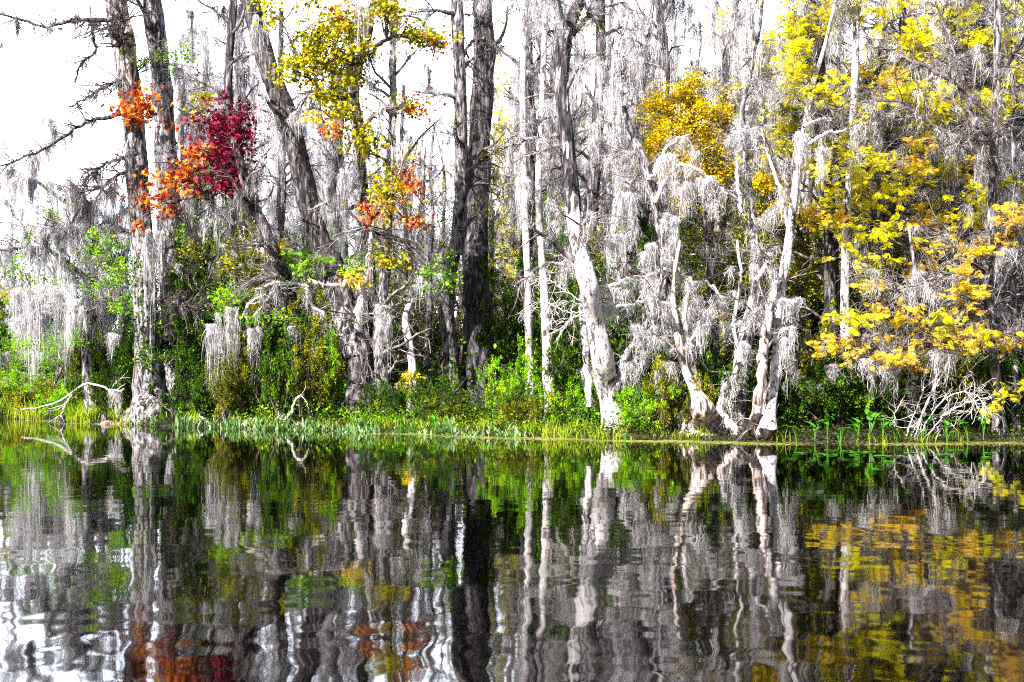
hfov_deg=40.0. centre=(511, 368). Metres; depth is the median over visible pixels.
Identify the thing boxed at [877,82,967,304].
wood tree
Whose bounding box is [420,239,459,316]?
wood tree
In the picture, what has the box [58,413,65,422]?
post stump
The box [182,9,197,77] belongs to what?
moss beard
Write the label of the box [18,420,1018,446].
floating weed
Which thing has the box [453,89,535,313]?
wood tree
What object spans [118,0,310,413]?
leaning tree
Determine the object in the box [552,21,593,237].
wood tree
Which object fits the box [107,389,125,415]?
moss beard
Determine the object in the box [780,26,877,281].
wood tree
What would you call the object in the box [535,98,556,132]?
moss beard
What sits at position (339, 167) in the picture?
wood tree
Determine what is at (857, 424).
broad leaved plant
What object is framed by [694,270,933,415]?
leafy shrub
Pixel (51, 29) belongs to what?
moss beard
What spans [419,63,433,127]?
moss beard
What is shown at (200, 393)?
leafy shrub
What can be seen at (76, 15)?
moss beard
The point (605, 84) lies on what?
wood tree
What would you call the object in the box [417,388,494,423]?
leafy shrub
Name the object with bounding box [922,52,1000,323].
wood tree
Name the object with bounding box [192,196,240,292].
wood tree
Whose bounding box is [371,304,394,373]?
moss beard
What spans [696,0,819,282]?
wood tree
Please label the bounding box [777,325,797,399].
moss beard
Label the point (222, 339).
moss beard
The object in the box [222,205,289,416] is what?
leafy shrub
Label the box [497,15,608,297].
wood tree
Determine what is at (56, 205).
wood tree
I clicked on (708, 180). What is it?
moss beard
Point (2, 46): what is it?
moss beard
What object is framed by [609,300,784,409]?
leafy shrub
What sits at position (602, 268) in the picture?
leafy shrub
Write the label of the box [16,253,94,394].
wood tree
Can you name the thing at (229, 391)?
leafy shrub
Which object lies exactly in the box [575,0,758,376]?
wood tree
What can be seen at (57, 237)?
moss beard
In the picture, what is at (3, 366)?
leafy shrub
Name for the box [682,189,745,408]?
wood tree
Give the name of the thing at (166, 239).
moss beard
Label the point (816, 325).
leafy shrub
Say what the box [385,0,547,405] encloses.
cypress tree
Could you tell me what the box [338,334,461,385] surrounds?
leafy shrub
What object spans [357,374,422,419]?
leafy shrub
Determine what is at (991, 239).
bald cypress
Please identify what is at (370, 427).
arrowhead reeds
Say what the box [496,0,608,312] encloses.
wood tree
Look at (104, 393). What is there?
leafy shrub
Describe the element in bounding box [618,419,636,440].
broad leaved plant
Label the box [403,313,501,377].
back thicket
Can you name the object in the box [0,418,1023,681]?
water
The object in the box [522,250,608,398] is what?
leafy shrub
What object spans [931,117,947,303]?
wood tree
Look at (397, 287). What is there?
wood tree
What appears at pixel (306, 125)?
wood tree
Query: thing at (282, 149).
moss beard
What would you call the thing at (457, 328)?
wood tree
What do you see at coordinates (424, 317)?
leafy shrub
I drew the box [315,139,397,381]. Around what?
wood tree
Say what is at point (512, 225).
wood tree
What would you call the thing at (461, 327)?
leafy shrub
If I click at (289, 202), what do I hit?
wood tree
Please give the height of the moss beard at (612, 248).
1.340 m
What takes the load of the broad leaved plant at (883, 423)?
on the ground at (766, 441)
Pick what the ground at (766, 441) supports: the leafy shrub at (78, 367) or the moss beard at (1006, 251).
the leafy shrub at (78, 367)
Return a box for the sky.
[0,0,960,328]
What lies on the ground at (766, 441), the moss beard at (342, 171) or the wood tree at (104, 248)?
the wood tree at (104, 248)
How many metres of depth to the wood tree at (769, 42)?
39.68 m
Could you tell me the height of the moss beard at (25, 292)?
2.975 m
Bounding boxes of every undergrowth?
[1,384,1023,435]
[1,394,652,433]
[27,338,1023,424]
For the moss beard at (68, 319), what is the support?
hanging from the moss draped tree at (95, 261)
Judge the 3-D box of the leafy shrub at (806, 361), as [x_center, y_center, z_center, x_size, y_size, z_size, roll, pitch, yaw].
[7.269,-0.293,33.781,4.177,3.753,3.468,0,0,-43]
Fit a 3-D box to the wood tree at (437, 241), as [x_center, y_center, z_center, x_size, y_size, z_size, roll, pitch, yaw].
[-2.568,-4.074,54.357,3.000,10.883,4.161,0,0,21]
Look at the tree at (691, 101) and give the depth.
34.75 m
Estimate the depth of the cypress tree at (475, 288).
43.70 m
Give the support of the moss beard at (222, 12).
attached to the leaning tree at (290, 128)
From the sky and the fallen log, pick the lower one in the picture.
the fallen log
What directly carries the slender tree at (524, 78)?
on the ground at (766, 441)
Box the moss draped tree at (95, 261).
[0,106,171,417]
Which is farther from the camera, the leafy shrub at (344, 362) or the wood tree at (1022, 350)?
the leafy shrub at (344, 362)
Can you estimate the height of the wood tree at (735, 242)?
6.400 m
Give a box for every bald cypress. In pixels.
[755,0,1023,418]
[791,0,1023,435]
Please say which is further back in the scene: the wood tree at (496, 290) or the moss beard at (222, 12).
the wood tree at (496, 290)
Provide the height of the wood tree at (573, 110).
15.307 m
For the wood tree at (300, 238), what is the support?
on the ground at (766, 441)
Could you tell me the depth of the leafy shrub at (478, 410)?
35.27 m
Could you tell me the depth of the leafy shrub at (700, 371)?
38.06 m
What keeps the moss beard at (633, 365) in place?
hanging from the white barked tree at (605, 378)
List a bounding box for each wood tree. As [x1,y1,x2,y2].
[0,162,37,335]
[0,232,45,321]
[0,243,73,389]
[0,245,62,397]
[7,183,59,305]
[14,249,103,405]
[15,221,79,389]
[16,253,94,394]
[32,183,61,294]
[38,237,124,386]
[86,172,129,342]
[117,17,268,376]
[122,219,132,325]
[123,18,247,318]
[124,48,241,317]
[131,46,209,287]
[153,152,270,405]
[155,39,223,293]
[156,223,229,324]
[157,125,205,293]
[157,208,252,412]
[159,23,254,365]
[167,153,280,415]
[175,59,259,274]
[182,1,288,257]
[182,66,264,287]
[183,0,316,415]
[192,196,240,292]
[202,0,293,287]
[202,103,270,283]
[203,227,253,293]
[206,168,261,285]
[223,34,291,271]
[240,0,331,325]
[240,186,290,280]
[241,57,285,298]
[252,251,290,404]
[253,104,315,262]
[259,149,302,292]
[261,85,322,250]
[263,252,322,397]
[265,215,304,297]
[269,115,350,295]
[272,0,404,403]
[272,240,357,402]
[276,0,403,399]
[277,224,325,312]
[283,229,312,293]
[288,24,360,262]
[294,127,350,278]
[297,166,351,304]
[299,222,354,404]
[308,0,490,415]
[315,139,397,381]
[322,158,358,304]
[330,88,396,308]
[342,225,416,389]
[342,244,421,390]
[349,165,400,267]
[349,206,397,306]
[364,276,417,395]
[373,118,411,325]
[378,133,453,345]
[388,148,441,354]
[390,195,428,334]
[391,182,428,321]
[391,260,419,331]
[393,99,453,390]
[394,120,462,324]
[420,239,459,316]
[427,162,461,325]
[429,19,541,324]
[434,193,503,385]
[440,51,531,321]
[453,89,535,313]
[455,219,508,386]
[489,1,590,397]
[489,278,513,358]
[491,52,536,308]
[491,75,535,311]
[496,0,608,304]
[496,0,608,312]
[496,89,585,306]
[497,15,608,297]
[497,72,592,302]
[500,5,607,283]
[501,190,573,402]
[504,0,664,348]
[515,95,591,285]
[538,228,575,396]
[545,123,589,285]
[546,35,672,400]
[551,272,605,398]
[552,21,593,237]
[552,85,611,250]
[552,145,609,252]
[560,0,707,316]
[560,217,623,299]
[565,247,598,299]
[570,0,646,282]
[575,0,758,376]
[580,0,695,318]
[580,128,614,280]
[585,220,631,400]
[597,0,691,323]
[598,0,751,317]
[599,146,658,277]
[617,8,734,396]
[630,0,784,294]
[632,0,726,236]
[663,134,708,277]
[664,0,784,297]
[666,0,767,253]
[667,205,705,291]
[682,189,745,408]
[688,1,783,294]
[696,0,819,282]
[696,64,752,247]
[709,49,802,225]
[712,207,769,284]
[714,0,911,370]
[733,0,859,293]
[742,0,910,421]
[747,0,884,344]
[751,81,807,200]
[756,37,862,294]
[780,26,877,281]
[792,21,905,299]
[811,26,945,376]
[816,0,961,339]
[829,0,934,316]
[835,75,940,306]
[838,160,872,246]
[842,0,966,318]
[845,60,944,295]
[861,60,967,319]
[875,0,1023,421]
[876,0,1023,421]
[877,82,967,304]
[914,1,1023,324]
[920,22,1020,274]
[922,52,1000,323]
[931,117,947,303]
[932,2,1023,330]
[932,10,1023,411]
[933,75,1023,363]
[988,0,1023,363]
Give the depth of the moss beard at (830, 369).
31.31 m
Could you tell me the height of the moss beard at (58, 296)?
3.651 m
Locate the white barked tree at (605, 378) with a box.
[488,0,674,429]
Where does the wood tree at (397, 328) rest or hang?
on the ground at (766, 441)
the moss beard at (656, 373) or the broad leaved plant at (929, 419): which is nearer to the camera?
the broad leaved plant at (929, 419)
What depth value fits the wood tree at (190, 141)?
44.10 m
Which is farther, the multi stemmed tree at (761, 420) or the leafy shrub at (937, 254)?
the leafy shrub at (937, 254)
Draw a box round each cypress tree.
[0,0,225,424]
[95,0,198,411]
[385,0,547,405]
[440,0,518,409]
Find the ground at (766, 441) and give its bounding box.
[1,402,1023,442]
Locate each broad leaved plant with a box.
[390,415,410,430]
[429,415,441,433]
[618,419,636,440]
[783,425,798,441]
[805,419,824,439]
[822,413,832,441]
[829,427,848,443]
[846,418,861,439]
[865,408,885,438]
[879,415,891,440]
[887,417,897,442]
[922,414,938,439]
[940,420,958,442]
[953,420,967,441]
[977,414,987,439]
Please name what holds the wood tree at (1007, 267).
on the ground at (766, 441)
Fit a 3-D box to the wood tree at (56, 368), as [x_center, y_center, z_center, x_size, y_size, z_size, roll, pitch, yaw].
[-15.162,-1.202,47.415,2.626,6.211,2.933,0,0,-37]
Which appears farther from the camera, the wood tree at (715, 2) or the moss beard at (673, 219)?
the wood tree at (715, 2)
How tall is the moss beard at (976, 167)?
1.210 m
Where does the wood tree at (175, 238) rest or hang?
on the ground at (766, 441)
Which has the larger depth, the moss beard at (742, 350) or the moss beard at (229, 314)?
the moss beard at (229, 314)
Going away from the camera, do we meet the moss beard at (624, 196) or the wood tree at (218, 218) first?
the moss beard at (624, 196)
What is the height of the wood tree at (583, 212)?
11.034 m
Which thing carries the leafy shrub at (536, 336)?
on the ground at (766, 441)
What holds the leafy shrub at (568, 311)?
on the ground at (766, 441)
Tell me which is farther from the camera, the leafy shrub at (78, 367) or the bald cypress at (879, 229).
the leafy shrub at (78, 367)
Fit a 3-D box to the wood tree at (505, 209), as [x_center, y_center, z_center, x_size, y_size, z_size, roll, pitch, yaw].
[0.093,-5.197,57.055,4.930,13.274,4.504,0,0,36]
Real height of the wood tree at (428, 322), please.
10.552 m
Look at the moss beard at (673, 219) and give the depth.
32.57 m
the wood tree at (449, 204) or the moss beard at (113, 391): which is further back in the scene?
the wood tree at (449, 204)
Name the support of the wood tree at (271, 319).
on the ground at (766, 441)
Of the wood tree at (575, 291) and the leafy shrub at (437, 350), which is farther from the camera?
the leafy shrub at (437, 350)
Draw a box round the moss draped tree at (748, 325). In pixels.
[692,0,810,428]
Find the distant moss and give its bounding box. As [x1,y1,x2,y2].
[0,86,856,325]
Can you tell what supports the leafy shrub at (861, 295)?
on the ground at (766, 441)
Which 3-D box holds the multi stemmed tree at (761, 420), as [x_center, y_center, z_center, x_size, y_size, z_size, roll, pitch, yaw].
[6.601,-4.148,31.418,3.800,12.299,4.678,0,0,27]
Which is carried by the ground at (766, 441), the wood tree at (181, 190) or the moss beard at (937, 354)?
the wood tree at (181, 190)
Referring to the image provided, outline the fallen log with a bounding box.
[100,420,127,424]
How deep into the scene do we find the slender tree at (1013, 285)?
31.92 m
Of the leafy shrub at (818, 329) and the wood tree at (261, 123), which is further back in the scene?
the wood tree at (261, 123)
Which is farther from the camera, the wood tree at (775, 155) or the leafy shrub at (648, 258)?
the wood tree at (775, 155)
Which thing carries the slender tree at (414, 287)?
on the ground at (766, 441)
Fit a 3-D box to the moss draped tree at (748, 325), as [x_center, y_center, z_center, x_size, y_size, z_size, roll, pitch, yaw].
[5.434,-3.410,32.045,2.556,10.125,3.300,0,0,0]
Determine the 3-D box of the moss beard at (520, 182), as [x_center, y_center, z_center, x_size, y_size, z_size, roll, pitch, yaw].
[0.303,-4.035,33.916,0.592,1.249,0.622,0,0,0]
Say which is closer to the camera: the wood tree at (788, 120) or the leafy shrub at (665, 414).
the leafy shrub at (665, 414)
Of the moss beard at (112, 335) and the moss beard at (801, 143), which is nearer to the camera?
the moss beard at (801, 143)
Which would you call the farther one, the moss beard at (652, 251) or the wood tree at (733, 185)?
the wood tree at (733, 185)
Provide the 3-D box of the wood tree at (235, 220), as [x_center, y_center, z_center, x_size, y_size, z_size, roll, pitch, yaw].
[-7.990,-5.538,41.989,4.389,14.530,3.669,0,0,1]
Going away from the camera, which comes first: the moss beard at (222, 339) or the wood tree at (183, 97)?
the moss beard at (222, 339)
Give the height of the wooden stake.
0.650 m
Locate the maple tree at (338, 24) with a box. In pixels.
[235,0,467,365]
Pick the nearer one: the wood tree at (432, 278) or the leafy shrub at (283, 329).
the leafy shrub at (283, 329)
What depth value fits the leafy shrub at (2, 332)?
51.87 m
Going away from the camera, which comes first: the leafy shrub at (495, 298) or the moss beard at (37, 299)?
the moss beard at (37, 299)
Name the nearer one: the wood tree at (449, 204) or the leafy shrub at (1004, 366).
the leafy shrub at (1004, 366)
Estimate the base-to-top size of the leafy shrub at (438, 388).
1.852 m
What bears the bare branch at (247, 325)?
attached to the leaning tree at (290, 128)
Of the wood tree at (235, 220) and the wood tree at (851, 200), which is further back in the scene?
the wood tree at (851, 200)
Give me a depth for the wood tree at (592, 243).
40.32 m
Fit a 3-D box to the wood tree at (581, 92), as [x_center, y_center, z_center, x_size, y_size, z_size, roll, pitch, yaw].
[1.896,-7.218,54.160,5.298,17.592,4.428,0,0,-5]
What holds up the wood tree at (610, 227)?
on the ground at (766, 441)
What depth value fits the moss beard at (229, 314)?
38.54 m
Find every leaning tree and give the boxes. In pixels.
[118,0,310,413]
[211,0,396,417]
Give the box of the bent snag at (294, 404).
[283,381,307,421]
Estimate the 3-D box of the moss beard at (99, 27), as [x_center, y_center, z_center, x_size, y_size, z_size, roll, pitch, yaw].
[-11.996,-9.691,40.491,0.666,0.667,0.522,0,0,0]
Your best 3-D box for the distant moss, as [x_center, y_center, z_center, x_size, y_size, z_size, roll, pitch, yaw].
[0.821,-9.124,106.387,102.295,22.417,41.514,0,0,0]
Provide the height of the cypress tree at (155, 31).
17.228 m
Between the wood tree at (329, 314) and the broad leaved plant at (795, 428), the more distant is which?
the wood tree at (329, 314)
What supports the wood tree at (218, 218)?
on the ground at (766, 441)
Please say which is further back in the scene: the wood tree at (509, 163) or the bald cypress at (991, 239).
the wood tree at (509, 163)
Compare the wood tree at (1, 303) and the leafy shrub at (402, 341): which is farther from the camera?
the wood tree at (1, 303)
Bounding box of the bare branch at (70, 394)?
[21,371,129,421]
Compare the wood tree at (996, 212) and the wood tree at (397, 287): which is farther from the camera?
the wood tree at (397, 287)
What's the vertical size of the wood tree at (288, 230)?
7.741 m
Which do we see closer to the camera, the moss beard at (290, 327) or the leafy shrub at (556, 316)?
the moss beard at (290, 327)
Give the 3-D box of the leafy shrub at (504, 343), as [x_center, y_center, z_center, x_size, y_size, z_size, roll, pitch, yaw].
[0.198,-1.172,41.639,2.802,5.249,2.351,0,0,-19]
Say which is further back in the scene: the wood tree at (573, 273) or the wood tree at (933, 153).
the wood tree at (573, 273)
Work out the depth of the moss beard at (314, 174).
40.52 m
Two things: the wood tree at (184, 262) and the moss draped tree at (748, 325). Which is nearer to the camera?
the moss draped tree at (748, 325)
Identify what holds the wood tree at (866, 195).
on the ground at (766, 441)
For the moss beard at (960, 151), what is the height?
1.958 m
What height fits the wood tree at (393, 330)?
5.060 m
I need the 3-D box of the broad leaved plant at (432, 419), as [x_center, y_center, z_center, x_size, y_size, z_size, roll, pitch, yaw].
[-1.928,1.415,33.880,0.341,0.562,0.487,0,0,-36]
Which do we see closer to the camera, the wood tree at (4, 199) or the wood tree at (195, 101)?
the wood tree at (4, 199)
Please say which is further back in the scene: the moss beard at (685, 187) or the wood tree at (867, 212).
the wood tree at (867, 212)
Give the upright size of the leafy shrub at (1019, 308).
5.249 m
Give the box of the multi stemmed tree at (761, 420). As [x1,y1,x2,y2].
[721,0,899,442]
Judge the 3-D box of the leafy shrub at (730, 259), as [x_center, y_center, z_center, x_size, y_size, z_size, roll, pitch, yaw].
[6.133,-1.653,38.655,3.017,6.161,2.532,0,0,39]
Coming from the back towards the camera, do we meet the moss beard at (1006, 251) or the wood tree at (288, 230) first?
the wood tree at (288, 230)
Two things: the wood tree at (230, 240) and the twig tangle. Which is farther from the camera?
the wood tree at (230, 240)
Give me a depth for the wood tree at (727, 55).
41.92 m
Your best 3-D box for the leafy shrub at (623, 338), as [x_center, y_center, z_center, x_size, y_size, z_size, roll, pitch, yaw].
[4.966,-0.567,39.058,3.875,3.997,8.183,0,0,21]
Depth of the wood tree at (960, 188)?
38.99 m
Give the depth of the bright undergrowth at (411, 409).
36.97 m
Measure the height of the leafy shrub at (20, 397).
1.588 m
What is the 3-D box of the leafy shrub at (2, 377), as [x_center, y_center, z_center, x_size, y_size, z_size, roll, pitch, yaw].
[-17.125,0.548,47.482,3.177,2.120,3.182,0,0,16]
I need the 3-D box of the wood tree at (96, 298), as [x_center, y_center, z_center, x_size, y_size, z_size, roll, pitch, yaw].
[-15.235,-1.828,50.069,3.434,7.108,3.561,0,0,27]
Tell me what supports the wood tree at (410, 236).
on the ground at (766, 441)
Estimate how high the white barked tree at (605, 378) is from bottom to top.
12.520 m
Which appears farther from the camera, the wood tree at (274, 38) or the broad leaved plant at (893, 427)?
the wood tree at (274, 38)
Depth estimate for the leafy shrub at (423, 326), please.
50.93 m
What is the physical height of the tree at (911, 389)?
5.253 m
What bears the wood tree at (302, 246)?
on the ground at (766, 441)
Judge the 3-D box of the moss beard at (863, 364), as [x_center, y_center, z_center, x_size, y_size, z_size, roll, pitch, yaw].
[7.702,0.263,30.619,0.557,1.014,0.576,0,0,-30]
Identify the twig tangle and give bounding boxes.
[879,283,1003,436]
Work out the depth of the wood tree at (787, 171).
41.65 m
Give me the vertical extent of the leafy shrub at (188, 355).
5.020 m
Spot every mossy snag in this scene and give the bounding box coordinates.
[586,105,759,429]
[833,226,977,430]
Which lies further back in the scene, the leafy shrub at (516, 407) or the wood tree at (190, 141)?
the wood tree at (190, 141)
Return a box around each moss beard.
[0,42,5,64]
[0,351,13,387]
[8,286,33,384]
[11,16,22,83]
[24,285,47,385]
[39,229,69,273]
[41,282,70,389]
[43,26,67,52]
[64,299,86,373]
[71,13,82,41]
[88,21,103,36]
[104,332,120,365]
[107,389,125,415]
[124,149,138,225]
[141,229,165,354]
[150,237,170,327]
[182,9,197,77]
[198,22,217,77]
[201,312,222,398]
[211,5,226,47]
[212,326,229,376]
[222,306,241,384]
[233,64,253,142]
[236,7,246,62]
[245,326,263,382]
[247,14,272,86]
[270,134,285,212]
[287,325,299,342]
[311,167,321,193]
[320,170,337,230]
[335,164,357,226]
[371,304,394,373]
[387,57,399,91]
[396,128,416,174]
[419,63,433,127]
[512,176,536,214]
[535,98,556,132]
[602,233,628,281]
[613,191,638,248]
[619,355,648,396]
[637,242,659,293]
[653,370,666,398]
[654,212,680,257]
[655,152,679,203]
[668,181,700,223]
[694,175,719,210]
[732,340,755,391]
[737,124,772,152]
[775,296,808,323]
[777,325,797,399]
[788,131,814,202]
[814,146,833,194]
[822,364,841,385]
[857,358,878,398]
[878,361,900,397]
[925,348,958,385]
[941,144,967,216]
[973,154,987,201]
[991,247,1020,280]
[999,137,1020,220]
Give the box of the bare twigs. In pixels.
[518,245,583,349]
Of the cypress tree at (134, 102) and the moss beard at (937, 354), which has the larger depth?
the cypress tree at (134, 102)
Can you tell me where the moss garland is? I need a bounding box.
[785,333,840,398]
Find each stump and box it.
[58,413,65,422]
[101,412,107,421]
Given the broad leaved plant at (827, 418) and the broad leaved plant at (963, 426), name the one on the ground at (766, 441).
the broad leaved plant at (827, 418)
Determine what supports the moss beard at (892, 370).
hanging from the bald cypress at (991, 239)
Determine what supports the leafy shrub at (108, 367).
on the ground at (766, 441)
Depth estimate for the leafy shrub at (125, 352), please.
43.44 m
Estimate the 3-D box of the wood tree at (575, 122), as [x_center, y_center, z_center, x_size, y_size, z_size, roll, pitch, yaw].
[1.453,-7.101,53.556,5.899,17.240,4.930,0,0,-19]
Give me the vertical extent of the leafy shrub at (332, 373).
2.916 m
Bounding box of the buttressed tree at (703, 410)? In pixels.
[621,241,751,435]
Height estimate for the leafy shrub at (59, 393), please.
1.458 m
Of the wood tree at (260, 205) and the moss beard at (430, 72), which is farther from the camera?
the wood tree at (260, 205)
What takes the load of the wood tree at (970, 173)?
on the ground at (766, 441)
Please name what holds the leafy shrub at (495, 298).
on the ground at (766, 441)
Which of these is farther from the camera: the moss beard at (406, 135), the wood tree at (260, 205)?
the wood tree at (260, 205)
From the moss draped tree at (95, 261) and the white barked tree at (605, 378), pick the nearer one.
the white barked tree at (605, 378)
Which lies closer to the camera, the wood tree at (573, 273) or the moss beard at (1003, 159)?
the moss beard at (1003, 159)
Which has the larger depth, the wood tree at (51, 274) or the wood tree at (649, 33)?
the wood tree at (51, 274)
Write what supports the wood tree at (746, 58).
on the ground at (766, 441)
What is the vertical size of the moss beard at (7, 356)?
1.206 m
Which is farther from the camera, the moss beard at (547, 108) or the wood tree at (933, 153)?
the wood tree at (933, 153)
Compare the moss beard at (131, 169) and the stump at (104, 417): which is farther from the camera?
the stump at (104, 417)
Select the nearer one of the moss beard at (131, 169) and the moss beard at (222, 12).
the moss beard at (131, 169)
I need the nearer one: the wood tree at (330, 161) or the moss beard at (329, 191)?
the moss beard at (329, 191)
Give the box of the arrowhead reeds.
[134,410,526,437]
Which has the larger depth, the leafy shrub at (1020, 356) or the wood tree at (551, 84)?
the wood tree at (551, 84)
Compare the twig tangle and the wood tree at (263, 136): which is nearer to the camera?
the twig tangle
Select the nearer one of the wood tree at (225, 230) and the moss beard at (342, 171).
the moss beard at (342, 171)
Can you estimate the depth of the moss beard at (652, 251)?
32.40 m
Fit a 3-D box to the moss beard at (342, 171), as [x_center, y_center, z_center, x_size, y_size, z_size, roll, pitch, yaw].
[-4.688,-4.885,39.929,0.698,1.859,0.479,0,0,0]
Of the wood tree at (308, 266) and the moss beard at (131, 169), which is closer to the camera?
the moss beard at (131, 169)
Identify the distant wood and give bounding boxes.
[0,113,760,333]
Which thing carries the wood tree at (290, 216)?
on the ground at (766, 441)
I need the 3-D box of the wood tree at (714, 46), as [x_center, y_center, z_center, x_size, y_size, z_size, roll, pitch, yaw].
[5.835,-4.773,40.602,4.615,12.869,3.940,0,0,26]
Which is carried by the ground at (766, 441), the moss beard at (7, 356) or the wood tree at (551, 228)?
the wood tree at (551, 228)
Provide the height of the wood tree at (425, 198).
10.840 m
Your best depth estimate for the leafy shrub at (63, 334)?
49.28 m
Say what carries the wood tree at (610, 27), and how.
on the ground at (766, 441)
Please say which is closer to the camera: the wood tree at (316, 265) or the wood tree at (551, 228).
the wood tree at (551, 228)
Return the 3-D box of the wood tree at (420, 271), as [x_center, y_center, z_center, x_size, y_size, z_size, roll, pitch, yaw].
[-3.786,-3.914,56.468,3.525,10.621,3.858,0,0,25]
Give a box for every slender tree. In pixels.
[341,68,472,418]
[460,0,603,425]
[499,0,579,406]
[779,0,935,429]
[943,0,1023,431]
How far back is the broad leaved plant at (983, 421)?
30.69 m
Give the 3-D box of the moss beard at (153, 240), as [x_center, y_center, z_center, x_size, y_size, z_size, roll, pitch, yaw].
[-10.022,-2.064,39.298,0.754,3.721,0.625,0,0,0]
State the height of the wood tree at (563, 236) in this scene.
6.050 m
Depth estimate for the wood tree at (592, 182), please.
42.31 m
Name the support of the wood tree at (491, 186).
on the ground at (766, 441)
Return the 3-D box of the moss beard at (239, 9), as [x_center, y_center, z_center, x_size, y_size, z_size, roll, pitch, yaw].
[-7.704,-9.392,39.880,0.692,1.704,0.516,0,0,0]
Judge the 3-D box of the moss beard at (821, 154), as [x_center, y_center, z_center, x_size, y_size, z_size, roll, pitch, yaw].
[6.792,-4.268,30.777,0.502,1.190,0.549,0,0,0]
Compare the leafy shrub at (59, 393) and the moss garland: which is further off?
the leafy shrub at (59, 393)
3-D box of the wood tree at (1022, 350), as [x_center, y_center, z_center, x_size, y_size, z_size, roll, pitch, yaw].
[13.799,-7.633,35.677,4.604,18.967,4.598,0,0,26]
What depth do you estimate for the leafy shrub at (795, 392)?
31.96 m
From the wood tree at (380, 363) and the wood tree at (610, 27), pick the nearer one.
the wood tree at (380, 363)
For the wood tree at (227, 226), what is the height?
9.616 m
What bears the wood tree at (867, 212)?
on the ground at (766, 441)
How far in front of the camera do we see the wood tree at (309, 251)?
46.05 m
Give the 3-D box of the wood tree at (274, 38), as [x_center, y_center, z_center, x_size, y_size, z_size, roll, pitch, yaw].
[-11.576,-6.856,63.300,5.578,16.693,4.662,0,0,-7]
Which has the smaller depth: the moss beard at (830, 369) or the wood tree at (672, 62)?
the moss beard at (830, 369)
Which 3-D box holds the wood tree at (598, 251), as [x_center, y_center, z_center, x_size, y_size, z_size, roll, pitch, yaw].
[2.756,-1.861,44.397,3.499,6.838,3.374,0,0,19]
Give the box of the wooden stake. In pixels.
[222,409,227,420]
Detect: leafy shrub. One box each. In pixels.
[0,280,93,391]
[0,295,20,340]
[0,313,61,387]
[0,369,66,407]
[0,369,69,413]
[1,271,134,390]
[7,319,123,381]
[18,373,82,418]
[44,285,161,366]
[52,353,132,418]
[57,281,125,411]
[80,324,134,406]
[100,314,287,407]
[126,357,255,421]
[144,250,264,415]
[200,341,254,420]
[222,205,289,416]
[244,321,317,419]
[255,282,326,404]
[257,279,321,415]
[261,294,345,372]
[278,283,355,421]
[301,319,348,417]
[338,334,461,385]
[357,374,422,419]
[365,300,462,363]
[385,299,439,395]
[386,276,460,393]
[392,327,500,390]
[403,358,470,423]
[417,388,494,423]
[442,395,528,426]
[469,248,569,398]
[474,333,543,423]
[484,375,576,426]
[485,255,633,411]
[491,313,644,422]
[492,267,566,375]
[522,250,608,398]
[524,283,630,400]
[529,354,599,426]
[567,232,652,397]
[596,271,747,412]
[606,210,700,393]
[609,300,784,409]
[610,371,681,434]
[612,292,736,428]
[627,218,725,396]
[627,330,730,433]
[628,343,753,401]
[642,340,796,426]
[676,205,787,371]
[687,217,854,345]
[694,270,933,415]
[702,350,936,430]
[710,273,901,423]
[723,340,982,430]
[739,238,856,416]
[741,260,840,413]
[770,208,871,331]
[808,268,955,426]
[817,230,933,351]
[850,343,1002,432]
[888,305,1023,431]
[896,244,960,349]
[931,239,1023,359]
[941,336,1023,431]
[957,284,1023,412]
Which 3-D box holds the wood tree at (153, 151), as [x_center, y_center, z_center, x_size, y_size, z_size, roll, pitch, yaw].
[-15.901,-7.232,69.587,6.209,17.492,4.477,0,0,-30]
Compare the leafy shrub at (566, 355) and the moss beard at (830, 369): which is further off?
the leafy shrub at (566, 355)
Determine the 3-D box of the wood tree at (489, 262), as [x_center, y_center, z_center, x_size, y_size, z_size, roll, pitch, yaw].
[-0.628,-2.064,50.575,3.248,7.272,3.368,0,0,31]
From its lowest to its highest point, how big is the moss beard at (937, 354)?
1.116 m
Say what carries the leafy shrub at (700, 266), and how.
on the ground at (766, 441)
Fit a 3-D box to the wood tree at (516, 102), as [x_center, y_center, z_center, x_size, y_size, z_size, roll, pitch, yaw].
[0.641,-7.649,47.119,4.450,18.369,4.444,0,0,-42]
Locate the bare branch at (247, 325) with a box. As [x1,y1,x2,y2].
[231,293,269,337]
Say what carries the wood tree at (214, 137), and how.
on the ground at (766, 441)
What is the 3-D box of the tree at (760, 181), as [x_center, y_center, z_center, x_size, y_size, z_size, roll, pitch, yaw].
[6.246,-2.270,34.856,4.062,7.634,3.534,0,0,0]
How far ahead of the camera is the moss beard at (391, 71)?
38.89 m
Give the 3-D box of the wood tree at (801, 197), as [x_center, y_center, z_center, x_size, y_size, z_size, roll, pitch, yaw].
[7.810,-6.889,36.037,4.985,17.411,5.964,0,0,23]
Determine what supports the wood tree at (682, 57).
on the ground at (766, 441)

